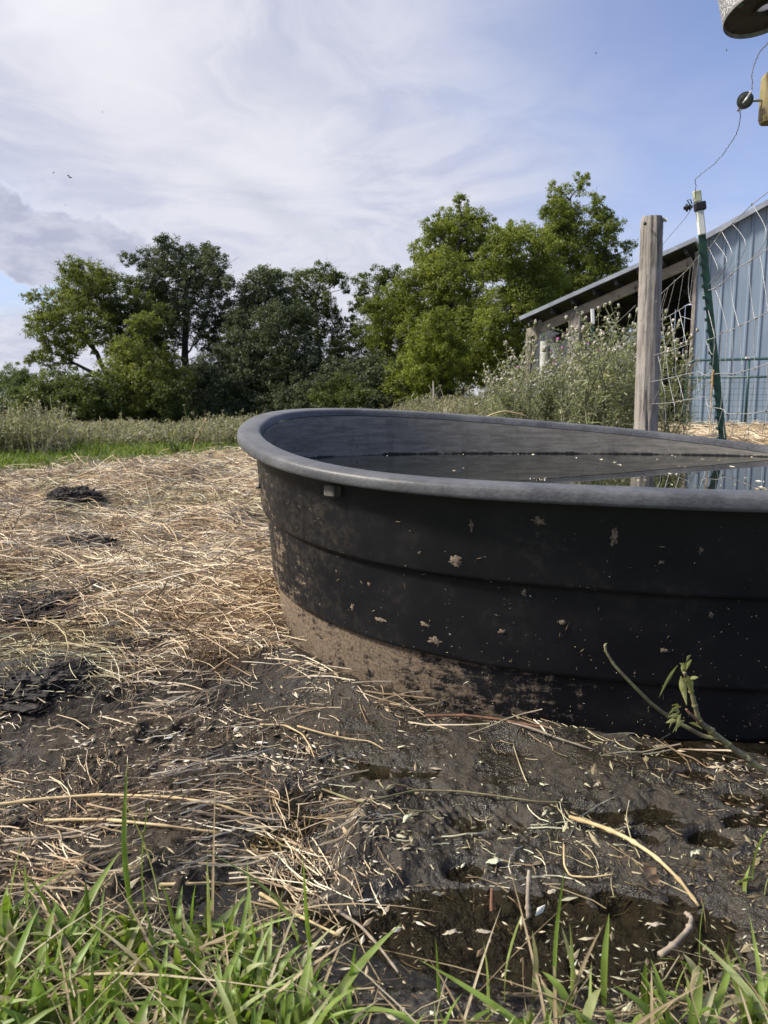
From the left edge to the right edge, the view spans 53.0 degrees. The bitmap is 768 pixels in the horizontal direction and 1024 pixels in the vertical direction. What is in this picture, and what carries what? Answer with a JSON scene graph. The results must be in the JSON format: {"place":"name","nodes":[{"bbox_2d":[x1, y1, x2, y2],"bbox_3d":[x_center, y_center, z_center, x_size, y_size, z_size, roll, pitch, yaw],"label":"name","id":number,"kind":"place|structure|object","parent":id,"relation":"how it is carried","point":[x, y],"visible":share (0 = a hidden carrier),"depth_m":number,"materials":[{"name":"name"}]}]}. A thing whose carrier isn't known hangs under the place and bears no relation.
{"place":"outdoors","nodes":[
{"label":"outdoors","id":0,"kind":"place"},
{"bbox_2d":[0,436,241,472],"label":"field grass","id":1,"kind":"structure","parent":0,"point":[97,449],"depth_m":10.65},
{"bbox_2d":[0,399,767,1023],"bbox_3d":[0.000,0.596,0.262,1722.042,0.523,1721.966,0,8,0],"label":"ground","id":2,"kind":"structure","parent":0,"point":[662,805],"depth_m":1.49,"materials":[{"name":"soil"}]},
{"bbox_2d":[0,361,35,394],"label":"leafy tree","id":3,"kind":"object","parent":2,"relation":"on","point":[17,379],"visible":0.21,"depth_m":39.10,"materials":[{"name":"green plant"}]},
{"bbox_2d":[0,583,80,623],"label":"manure clod","id":4,"kind":"object","parent":2,"relation":"on","point":[15,597],"visible":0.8,"depth_m":2.76,"materials":[{"name":"soil"}]},
{"bbox_2d":[0,647,96,713],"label":"manure clod","id":5,"kind":"object","parent":2,"relation":"on","point":[28,687],"visible":0.94,"depth_m":2.02,"materials":[{"name":"soil"}]},
{"bbox_2d":[4,822,112,842],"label":"straw stalk","id":6,"kind":"object","parent":2,"relation":"on","point":[25,839],"visible":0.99,"depth_m":1.42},
{"bbox_2d":[40,484,102,507],"bbox_3d":[-2.249,-0.125,5.536,0.428,0.156,0.409,0,8,0],"label":"manure clod","id":7,"kind":"object","parent":2,"relation":"on","point":[72,491],"visible":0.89,"depth_m":5.46,"materials":[{"name":"soil"}]},
{"bbox_2d":[18,250,129,389],"bbox_3d":[-10.581,-5.931,26.513,3.472,5.687,3.308,0,8,0],"label":"leafy tree","id":8,"kind":"object","parent":2,"relation":"on","point":[88,294],"visible":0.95,"depth_m":25.77,"materials":[{"name":"green plant"}]},
{"bbox_2d":[54,577,96,598],"bbox_3d":[-1.159,0.295,2.977,0.233,0.083,0.235,0,8,0],"label":"manure clod","id":9,"kind":"object","parent":2,"relation":"on","point":[74,588],"visible":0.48,"depth_m":2.94,"materials":[{"name":"soil"}]},
{"bbox_2d":[50,523,119,546],"bbox_3d":[-1.534,0.128,3.920,0.361,0.120,0.332,0,8,0],"label":"manure clod","id":10,"kind":"object","parent":2,"relation":"on","point":[84,534],"visible":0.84,"depth_m":3.89,"materials":[{"name":"soil"}]},
{"bbox_2d":[5,362,196,422],"bbox_3d":[-8.722,-3.332,23.797,5.746,2.585,3.650,0,8,0],"label":"leafy bush","id":11,"kind":"object","parent":2,"relation":"on","point":[80,397],"visible":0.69,"depth_m":22.95,"materials":[{"name":"green plant"}]},
{"bbox_2d":[76,618,179,651],"bbox_3d":[-0.788,0.386,2.359,0.312,0.100,0.284,-4,9,-25],"label":"manure clod","id":12,"kind":"object","parent":2,"relation":"on","point":[117,636],"visible":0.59,"depth_m":2.35,"materials":[{"name":"soil"}]},
{"bbox_2d":[0,793,264,820],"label":"straw stalk","id":13,"kind":"object","parent":2,"relation":"on","point":[21,801],"visible":0.97,"depth_m":1.54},
{"bbox_2d":[44,817,221,833],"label":"straw stalk","id":14,"kind":"object","parent":2,"relation":"on","point":[114,820],"visible":0.98,"depth_m":1.45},
{"bbox_2d":[97,271,182,363],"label":"leafy tree","id":15,"kind":"object","parent":2,"relation":"on","point":[149,303],"visible":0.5,"depth_m":27.01,"materials":[{"name":"green plant"}]},
{"bbox_2d":[91,310,199,422],"bbox_3d":[-7.649,-4.481,24.404,3.092,3.967,3.317,0,8,0],"label":"leafy bush","id":16,"kind":"object","parent":2,"relation":"on","point":[131,374],"visible":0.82,"depth_m":23.90,"materials":[{"name":"green plant"}]},
{"bbox_2d":[162,431,189,452],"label":"green weed","id":17,"kind":"object","parent":2,"relation":"on","point":[175,445],"visible":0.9,"depth_m":10.68,"materials":[{"name":"green plant"}]},
{"bbox_2d":[117,232,239,395],"bbox_3d":[-7.270,-6.745,28.484,4.306,6.910,3.127,0,8,0],"label":"leafy tree","id":18,"kind":"object","parent":2,"relation":"on","point":[179,271],"visible":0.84,"depth_m":27.70,"materials":[{"name":"green plant"}]},
{"bbox_2d":[159,881,220,886],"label":"straw stalk","id":19,"kind":"object","parent":2,"relation":"on","point":[187,884],"visible":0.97,"depth_m":1.29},
{"bbox_2d":[174,351,249,421],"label":"leafy bush","id":20,"kind":"object","parent":2,"relation":"on","point":[214,394],"visible":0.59,"depth_m":26.12,"materials":[{"name":"green plant"}]},
{"bbox_2d":[187,808,282,820],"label":"straw stalk","id":21,"kind":"object","parent":2,"relation":"on","point":[242,817],"visible":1,"depth_m":1.49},
{"bbox_2d":[227,795,288,803],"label":"straw stalk","id":22,"kind":"object","parent":2,"relation":"on","point":[249,797],"visible":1,"depth_m":1.57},
{"bbox_2d":[0,382,521,455],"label":"weeds","id":23,"kind":"object","parent":2,"relation":"on","point":[30,432],"visible":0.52,"depth_m":12.73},
{"bbox_2d":[207,263,331,416],"bbox_3d":[-3.825,-5.786,27.348,5.042,6.048,3.796,0,8,0],"label":"leafy tree","id":24,"kind":"object","parent":2,"relation":"on","point":[246,362],"visible":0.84,"depth_m":26.77,"materials":[{"name":"green plant"}]},
{"bbox_2d":[260,724,315,758],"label":"straw stalk","id":25,"kind":"object","parent":2,"relation":"on","point":[287,726],"visible":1,"depth_m":1.86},
{"bbox_2d":[257,260,350,364],"bbox_3d":[-3.082,-6.637,29.557,3.823,5.768,3.063,0,8,0],"label":"leafy tree","id":26,"kind":"object","parent":2,"relation":"on","point":[326,309],"visible":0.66,"depth_m":28.99,"materials":[{"name":"green plant"}]},
{"bbox_2d":[0,341,634,416],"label":"wood","id":27,"kind":"object","parent":2,"relation":"on","point":[2,393],"visible":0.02,"depth_m":32.10,"materials":[{"name":"green plant"}]},
{"bbox_2d":[297,725,384,749],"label":"straw stalk","id":28,"kind":"object","parent":2,"relation":"on","point":[327,734],"visible":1,"depth_m":1.83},
{"bbox_2d":[308,371,379,407],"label":"leafy bush","id":29,"kind":"object","parent":2,"relation":"on","point":[346,400],"visible":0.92,"depth_m":23.91,"materials":[{"name":"green plant"}]},
{"bbox_2d":[267,350,465,409],"bbox_3d":[-0.533,-4.081,26.351,6.800,2.864,3.358,0,8,0],"label":"leafy bush","id":30,"kind":"object","parent":2,"relation":"on","point":[372,376],"visible":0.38,"depth_m":25.69,"materials":[{"name":"green plant"}]},
{"bbox_2d":[326,263,408,374],"bbox_3d":[-0.508,-6.504,29.252,3.406,5.528,3.453,0,8,0],"label":"leafy tree","id":31,"kind":"object","parent":2,"relation":"on","point":[355,331],"visible":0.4,"depth_m":28.65,"materials":[{"name":"green plant"}]},
{"bbox_2d":[0,766,767,1023],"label":"grass","id":32,"kind":"structure","parent":2,"relation":"on","point":[299,1007],"depth_m":1.05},
{"bbox_2d":[0,612,767,1017],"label":"trodden straw","id":33,"kind":"object","parent":2,"relation":"on","point":[78,858],"visible":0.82,"depth_m":1.50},
{"bbox_2d":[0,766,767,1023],"bbox_3d":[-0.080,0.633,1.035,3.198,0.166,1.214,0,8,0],"label":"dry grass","id":34,"kind":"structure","parent":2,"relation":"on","point":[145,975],"depth_m":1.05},
{"bbox_2d":[0,649,767,1020],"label":"mud litter","id":35,"kind":"object","parent":2,"relation":"on","point":[536,863],"visible":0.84,"depth_m":1.41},
{"bbox_2d":[0,418,767,688],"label":"straw","id":36,"kind":"object","parent":2,"relation":"on","point":[211,593],"visible":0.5,"depth_m":3.33,"materials":[{"name":"plant"}]},
{"bbox_2d":[356,191,497,406],"bbox_3d":[1.441,-7.029,26.388,4.355,7.433,5.190,4,10,28],"label":"leafy tree","id":37,"kind":"object","parent":2,"relation":"on","point":[444,266],"visible":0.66,"depth_m":25.79,"materials":[{"name":"green plant"}]},
{"bbox_2d":[399,304,476,403],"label":"leafy bush","id":38,"kind":"object","parent":2,"relation":"on","point":[449,368],"visible":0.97,"depth_m":23.27,"materials":[{"name":"green plant"}]},
{"bbox_2d":[322,788,570,802],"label":"straw stalk","id":39,"kind":"object","parent":2,"relation":"on","point":[379,798],"visible":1,"depth_m":1.56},
{"bbox_2d":[463,377,495,415],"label":"thistle","id":40,"kind":"object","parent":2,"relation":"on","point":[472,389],"visible":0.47,"depth_m":7.63,"materials":[{"name":"green plant"}]},
{"bbox_2d":[425,713,540,727],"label":"straw stalk","id":41,"kind":"object","parent":2,"relation":"on","point":[458,715],"visible":0.98,"depth_m":1.91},
{"bbox_2d":[472,363,524,418],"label":"thistle","id":42,"kind":"object","parent":2,"relation":"on","point":[490,397],"visible":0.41,"depth_m":6.14,"materials":[{"name":"green plant"}]},
{"bbox_2d":[483,365,513,416],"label":"thistle","id":43,"kind":"object","parent":2,"relation":"on","point":[505,372],"visible":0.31,"depth_m":6.39,"materials":[{"name":"green plant"}]},
{"bbox_2d":[237,408,767,743],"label":"stock tank","id":44,"kind":"object","parent":2,"relation":"on","point":[487,598],"visible":0.95,"depth_m":1.87,"materials":[{"name":"black plastic"}]},
{"bbox_2d":[309,454,767,489],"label":"water","id":45,"kind":"structure","parent":44,"relation":"in","point":[700,471],"depth_m":2.46,"materials":[{"name":"black liquid"}]},
{"bbox_2d":[438,219,572,412],"bbox_3d":[3.906,-6.087,24.369,4.352,6.060,3.886,-6,10,-36],"label":"leafy tree","id":46,"kind":"object","parent":2,"relation":"on","point":[533,285],"visible":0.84,"depth_m":23.27,"materials":[{"name":"green plant"}]},
{"bbox_2d":[484,360,532,419],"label":"thistle","id":47,"kind":"object","parent":2,"relation":"on","point":[497,380],"visible":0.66,"depth_m":6.03,"materials":[{"name":"green plant"}]},
{"bbox_2d":[493,346,525,407],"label":"thistle","id":48,"kind":"object","parent":2,"relation":"on","point":[514,358],"visible":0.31,"depth_m":7.65,"materials":[{"name":"green plant"}]},
{"bbox_2d":[482,341,539,418],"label":"thistle","id":49,"kind":"object","parent":2,"relation":"on","point":[503,398],"visible":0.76,"depth_m":5.94,"materials":[{"name":"green plant"}]},
{"bbox_2d":[490,366,533,418],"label":"thistle","id":50,"kind":"object","parent":2,"relation":"on","point":[511,395],"visible":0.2,"depth_m":6.41,"materials":[{"name":"green plant"}]},
{"bbox_2d":[495,375,528,416],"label":"thistle","id":51,"kind":"object","parent":2,"relation":"on","point":[512,392],"visible":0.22,"depth_m":6.32,"materials":[{"name":"green plant"}]},
{"bbox_2d":[485,319,554,416],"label":"thistle","id":52,"kind":"object","parent":2,"relation":"on","point":[530,342],"visible":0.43,"depth_m":6.49,"materials":[{"name":"green plant"}]},
{"bbox_2d":[502,352,548,419],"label":"thistle","id":53,"kind":"object","parent":2,"relation":"on","point":[530,391],"visible":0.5,"depth_m":6.09,"materials":[{"name":"green plant"}]},
{"bbox_2d":[514,369,559,421],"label":"thistle","id":54,"kind":"object","parent":2,"relation":"on","point":[535,386],"visible":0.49,"depth_m":6.00,"materials":[{"name":"green plant"}]},
{"bbox_2d":[517,350,572,420],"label":"thistle","id":55,"kind":"object","parent":2,"relation":"on","point":[545,381],"visible":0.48,"depth_m":6.21,"materials":[{"name":"green plant"}]},
{"bbox_2d":[538,340,551,419],"bbox_3d":[3.476,-2.796,16.622,0.260,1.778,0.260,0,8,0],"label":"post","id":56,"kind":"object","parent":2,"relation":"on","point":[542,354],"visible":0.24,"depth_m":16.45,"materials":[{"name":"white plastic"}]},
{"bbox_2d":[522,345,567,419],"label":"thistle","id":57,"kind":"object","parent":2,"relation":"on","point":[542,366],"visible":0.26,"depth_m":7.24,"materials":[{"name":"green plant"}]},
{"bbox_2d":[520,339,575,420],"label":"thistle","id":58,"kind":"object","parent":2,"relation":"on","point":[547,402],"visible":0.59,"depth_m":6.23,"materials":[{"name":"green plant"}]},
{"bbox_2d":[506,721,594,750],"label":"straw stalk","id":59,"kind":"object","parent":2,"relation":"on","point":[537,730],"visible":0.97,"depth_m":1.82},
{"bbox_2d":[532,363,573,420],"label":"thistle","id":60,"kind":"object","parent":2,"relation":"on","point":[535,381],"visible":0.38,"depth_m":6.27,"materials":[{"name":"green plant"}]},
{"bbox_2d":[530,359,575,421],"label":"thistle","id":61,"kind":"object","parent":2,"relation":"on","point":[545,386],"visible":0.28,"depth_m":7.11,"materials":[{"name":"green plant"}]},
{"bbox_2d":[545,362,579,423],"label":"thistle","id":62,"kind":"object","parent":2,"relation":"on","point":[554,383],"visible":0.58,"depth_m":6.08,"materials":[{"name":"green plant"}]},
{"bbox_2d":[548,348,582,421],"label":"thistle","id":63,"kind":"object","parent":2,"relation":"on","point":[564,387],"visible":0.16,"depth_m":7.14,"materials":[{"name":"green plant"}]},
{"bbox_2d":[543,356,589,422],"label":"thistle","id":64,"kind":"object","parent":2,"relation":"on","point":[571,397],"visible":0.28,"depth_m":6.25,"materials":[{"name":"green plant"}]},
{"bbox_2d":[539,333,596,422],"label":"thistle","id":65,"kind":"object","parent":2,"relation":"on","point":[570,366],"visible":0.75,"depth_m":5.71,"materials":[{"name":"green plant"}]},
{"bbox_2d":[551,363,587,422],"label":"thistle","id":66,"kind":"object","parent":2,"relation":"on","point":[566,399],"visible":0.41,"depth_m":6.13,"materials":[{"name":"green plant"}]},
{"bbox_2d":[546,306,600,417],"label":"thistle","id":67,"kind":"object","parent":2,"relation":"on","point":[567,331],"visible":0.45,"depth_m":7.85,"materials":[{"name":"green plant"}]},
{"bbox_2d":[552,327,615,425],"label":"thistle","id":68,"kind":"object","parent":2,"relation":"on","point":[598,364],"visible":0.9,"depth_m":5.46,"materials":[{"name":"green plant"}]},
{"bbox_2d":[558,321,612,424],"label":"thistle","id":69,"kind":"object","parent":2,"relation":"on","point":[596,357],"visible":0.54,"depth_m":5.96,"materials":[{"name":"green plant"}]},
{"bbox_2d":[533,171,637,350],"bbox_3d":[7.999,-8.437,30.167,5.568,8.878,3.551,-5,10,-31],"label":"leafy tree","id":70,"kind":"object","parent":2,"relation":"on","point":[560,213],"visible":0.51,"depth_m":29.12,"materials":[{"name":"green plant"}]},
{"bbox_2d":[558,347,614,424],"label":"thistle","id":71,"kind":"object","parent":2,"relation":"on","point":[570,379],"visible":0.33,"depth_m":5.96,"materials":[{"name":"green plant"}]},
{"bbox_2d":[547,315,629,425],"bbox_3d":[1.710,-0.915,6.249,0.430,1.415,0.652,-4,5,-35],"label":"thistle","id":72,"kind":"object","parent":2,"relation":"on","point":[575,342],"visible":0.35,"depth_m":6.21,"materials":[{"name":"green plant"}]},
{"bbox_2d":[563,844,613,877],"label":"straw stalk","id":73,"kind":"object","parent":2,"relation":"on","point":[577,876],"visible":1,"depth_m":1.32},
{"bbox_2d":[590,309,597,416],"bbox_3d":[2.063,-1.176,7.517,0.157,1.569,0.047,0,8,0],"label":"steel fence post","id":74,"kind":"object","parent":2,"relation":"on","point":[592,317],"visible":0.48,"depth_m":7.41,"materials":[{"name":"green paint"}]},
{"bbox_2d":[572,342,621,425],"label":"thistle","id":75,"kind":"object","parent":2,"relation":"on","point":[605,413],"visible":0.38,"depth_m":6.12,"materials":[{"name":"green plant"}]},
{"bbox_2d":[570,330,630,425],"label":"thistle","id":76,"kind":"object","parent":2,"relation":"on","point":[608,414],"visible":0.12,"depth_m":6.39,"materials":[{"name":"green plant"}]},
{"bbox_2d":[572,347,629,424],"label":"thistle","id":77,"kind":"object","parent":2,"relation":"on","point":[596,417],"visible":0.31,"depth_m":6.07,"materials":[{"name":"green plant"}]},
{"bbox_2d":[587,316,623,425],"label":"thistle","id":78,"kind":"object","parent":2,"relation":"on","point":[605,319],"visible":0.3,"depth_m":6.70,"materials":[{"name":"green plant"}]},
{"bbox_2d":[578,304,635,427],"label":"thistle","id":79,"kind":"object","parent":2,"relation":"on","point":[604,376],"visible":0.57,"depth_m":5.87,"materials":[{"name":"green plant"}]},
{"bbox_2d":[584,306,635,428],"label":"thistle","id":80,"kind":"object","parent":2,"relation":"on","point":[622,401],"visible":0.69,"depth_m":5.49,"materials":[{"name":"green plant"}]},
{"bbox_2d":[592,307,637,425],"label":"thistle","id":81,"kind":"object","parent":2,"relation":"on","point":[636,311],"visible":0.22,"depth_m":6.41,"materials":[{"name":"green plant"}]},
{"bbox_2d":[597,312,636,423],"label":"thistle","id":82,"kind":"object","parent":2,"relation":"on","point":[618,315],"visible":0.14,"depth_m":6.95,"materials":[{"name":"green plant"}]},
{"bbox_2d":[601,325,636,426],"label":"thistle","id":83,"kind":"object","parent":2,"relation":"on","point":[624,338],"visible":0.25,"depth_m":6.57,"materials":[{"name":"green plant"}]},
{"bbox_2d":[569,815,699,906],"bbox_3d":[0.438,0.604,1.376,0.012,0.050,0.292,-5,10,-32],"label":"straw stalk","id":84,"kind":"object","parent":2,"relation":"on","point":[632,841],"visible":1,"depth_m":1.36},
{"bbox_2d":[600,301,678,427],"bbox_3d":[1.943,-0.881,6.204,0.619,1.540,0.586,-1,14,-24],"label":"thistle","id":85,"kind":"object","parent":2,"relation":"on","point":[632,394],"visible":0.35,"depth_m":6.09,"materials":[{"name":"green plant"}]},
{"bbox_2d":[519,199,767,425],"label":"barn","id":86,"kind":"structure","parent":2,"relation":"on","point":[621,287],"depth_m":14.54,"materials":[{"name":"blue metal"}]},
{"bbox_2d":[607,332,687,428],"bbox_3d":[2.098,-0.857,6.406,0.389,1.280,0.590,-7,14,-45],"label":"thistle","id":87,"kind":"object","parent":2,"relation":"on","point":[626,389],"visible":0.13,"depth_m":6.41,"materials":[{"name":"green plant"}]},
{"bbox_2d":[619,316,677,421],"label":"thistle","id":88,"kind":"object","parent":2,"relation":"on","point":[633,323],"visible":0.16,"depth_m":6.28,"materials":[{"name":"green plant"}]},
{"bbox_2d":[634,215,666,431],"bbox_3d":[1.623,-0.832,4.732,0.184,1.891,0.157,0,8,0],"label":"wooden fence post","id":89,"kind":"object","parent":2,"relation":"on","point":[649,336],"visible":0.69,"depth_m":4.65,"materials":[{"name":"grey wood"}]},
{"bbox_2d":[642,862,658,884],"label":"fallen leaf","id":90,"kind":"object","parent":2,"relation":"on","point":[649,870],"visible":1,"depth_m":1.30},
{"bbox_2d":[623,319,698,425],"bbox_3d":[2.193,-0.890,6.400,0.415,1.367,0.630,-4,10,-22],"label":"thistle","id":91,"kind":"object","parent":2,"relation":"on","point":[679,322],"visible":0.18,"depth_m":6.24,"materials":[{"name":"green plant"}]},
{"bbox_2d":[658,324,698,433],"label":"thistle","id":92,"kind":"object","parent":2,"relation":"on","point":[660,400],"visible":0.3,"depth_m":5.96,"materials":[{"name":"green plant"}]},
{"bbox_2d":[658,323,699,434],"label":"thistle","id":93,"kind":"object","parent":2,"relation":"on","point":[681,381],"visible":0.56,"depth_m":5.55,"materials":[{"name":"green plant"}]},
{"bbox_2d":[658,332,700,432],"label":"thistle","id":94,"kind":"object","parent":2,"relation":"on","point":[677,371],"visible":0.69,"depth_m":5.92,"materials":[{"name":"green plant"}]},
{"bbox_2d":[604,643,767,776],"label":"broken weed","id":95,"kind":"object","parent":2,"relation":"on","point":[716,736],"visible":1,"depth_m":1.46,"materials":[{"name":"green plant"}]},
{"bbox_2d":[671,343,710,435],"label":"thistle","id":96,"kind":"object","parent":2,"relation":"on","point":[686,389],"visible":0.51,"depth_m":6.30,"materials":[{"name":"green plant"}]},
{"bbox_2d":[683,190,726,439],"bbox_3d":[1.645,-0.640,3.851,0.384,1.845,0.056,0,8,0],"label":"steel fence post","id":97,"kind":"object","parent":2,"relation":"on","point":[699,206],"visible":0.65,"depth_m":3.79,"materials":[{"name":"metal"}]},
{"bbox_2d":[599,192,767,439],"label":"wire fence","id":98,"kind":"object","parent":97,"relation":"attached to","point":[742,371],"visible":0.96,"depth_m":3.67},
{"bbox_2d":[709,370,713,432],"bbox_3d":[1.617,-0.541,3.793,0.021,0.313,0.054,4,9,23],"label":"baler twine","id":99,"kind":"object","parent":98,"relation":"attached to","point":[712,377],"visible":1,"depth_m":3.78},
{"bbox_2d":[683,357,767,425],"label":"livestock gate","id":100,"kind":"structure","parent":2,"relation":"on","point":[748,377],"depth_m":12.84,"materials":[{"name":"metal"}]},
{"label":"puddle","id":101,"kind":"structure","parent":2,"relation":"on","visible":0},
{"bbox_2d":[259,892,340,936],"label":"straw stalk","id":102,"kind":"object","parent":101,"relation":"on","point":[271,900],"visible":0.82,"depth_m":1.21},
{"bbox_2d":[336,910,398,972],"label":"straw stalk","id":103,"kind":"object","parent":101,"relation":"on","point":[351,919],"visible":0.94,"depth_m":1.19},
{"bbox_2d":[490,888,493,911],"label":"straw stalk","id":104,"kind":"object","parent":101,"relation":"in","point":[491,901],"visible":1,"depth_m":1.25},
{"bbox_2d":[525,870,531,917],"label":"straw stalk","id":105,"kind":"object","parent":101,"relation":"on","point":[528,907],"visible":1,"depth_m":1.24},
{"bbox_2d":[657,911,693,957],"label":"straw stalk","id":106,"kind":"object","parent":101,"relation":"on","point":[671,945],"visible":1,"depth_m":1.17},
{"bbox_2d":[0,0,767,397],"label":"sky","id":107,"kind":"structure","parent":0,"point":[285,135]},
{"bbox_2d":[736,72,767,125],"bbox_3d":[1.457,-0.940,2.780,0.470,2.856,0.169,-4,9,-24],"label":"insulator","id":108,"kind":"object","parent":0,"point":[745,99],"visible":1,"depth_m":2.66,"materials":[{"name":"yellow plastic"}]},
{"bbox_2d":[693,109,741,200],"bbox_3d":[1.384,-1.470,3.207,0.063,0.097,1.007,2,9,10],"label":"lead wire","id":109,"kind":"object","parent":108,"relation":"hanging from","point":[719,157],"visible":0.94,"depth_m":3.20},
{"bbox_2d":[718,0,767,38],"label":"hanging bucket","id":110,"kind":"object","parent":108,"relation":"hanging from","point":[743,19],"visible":1,"depth_m":2.53,"materials":[{"name":"metal"}]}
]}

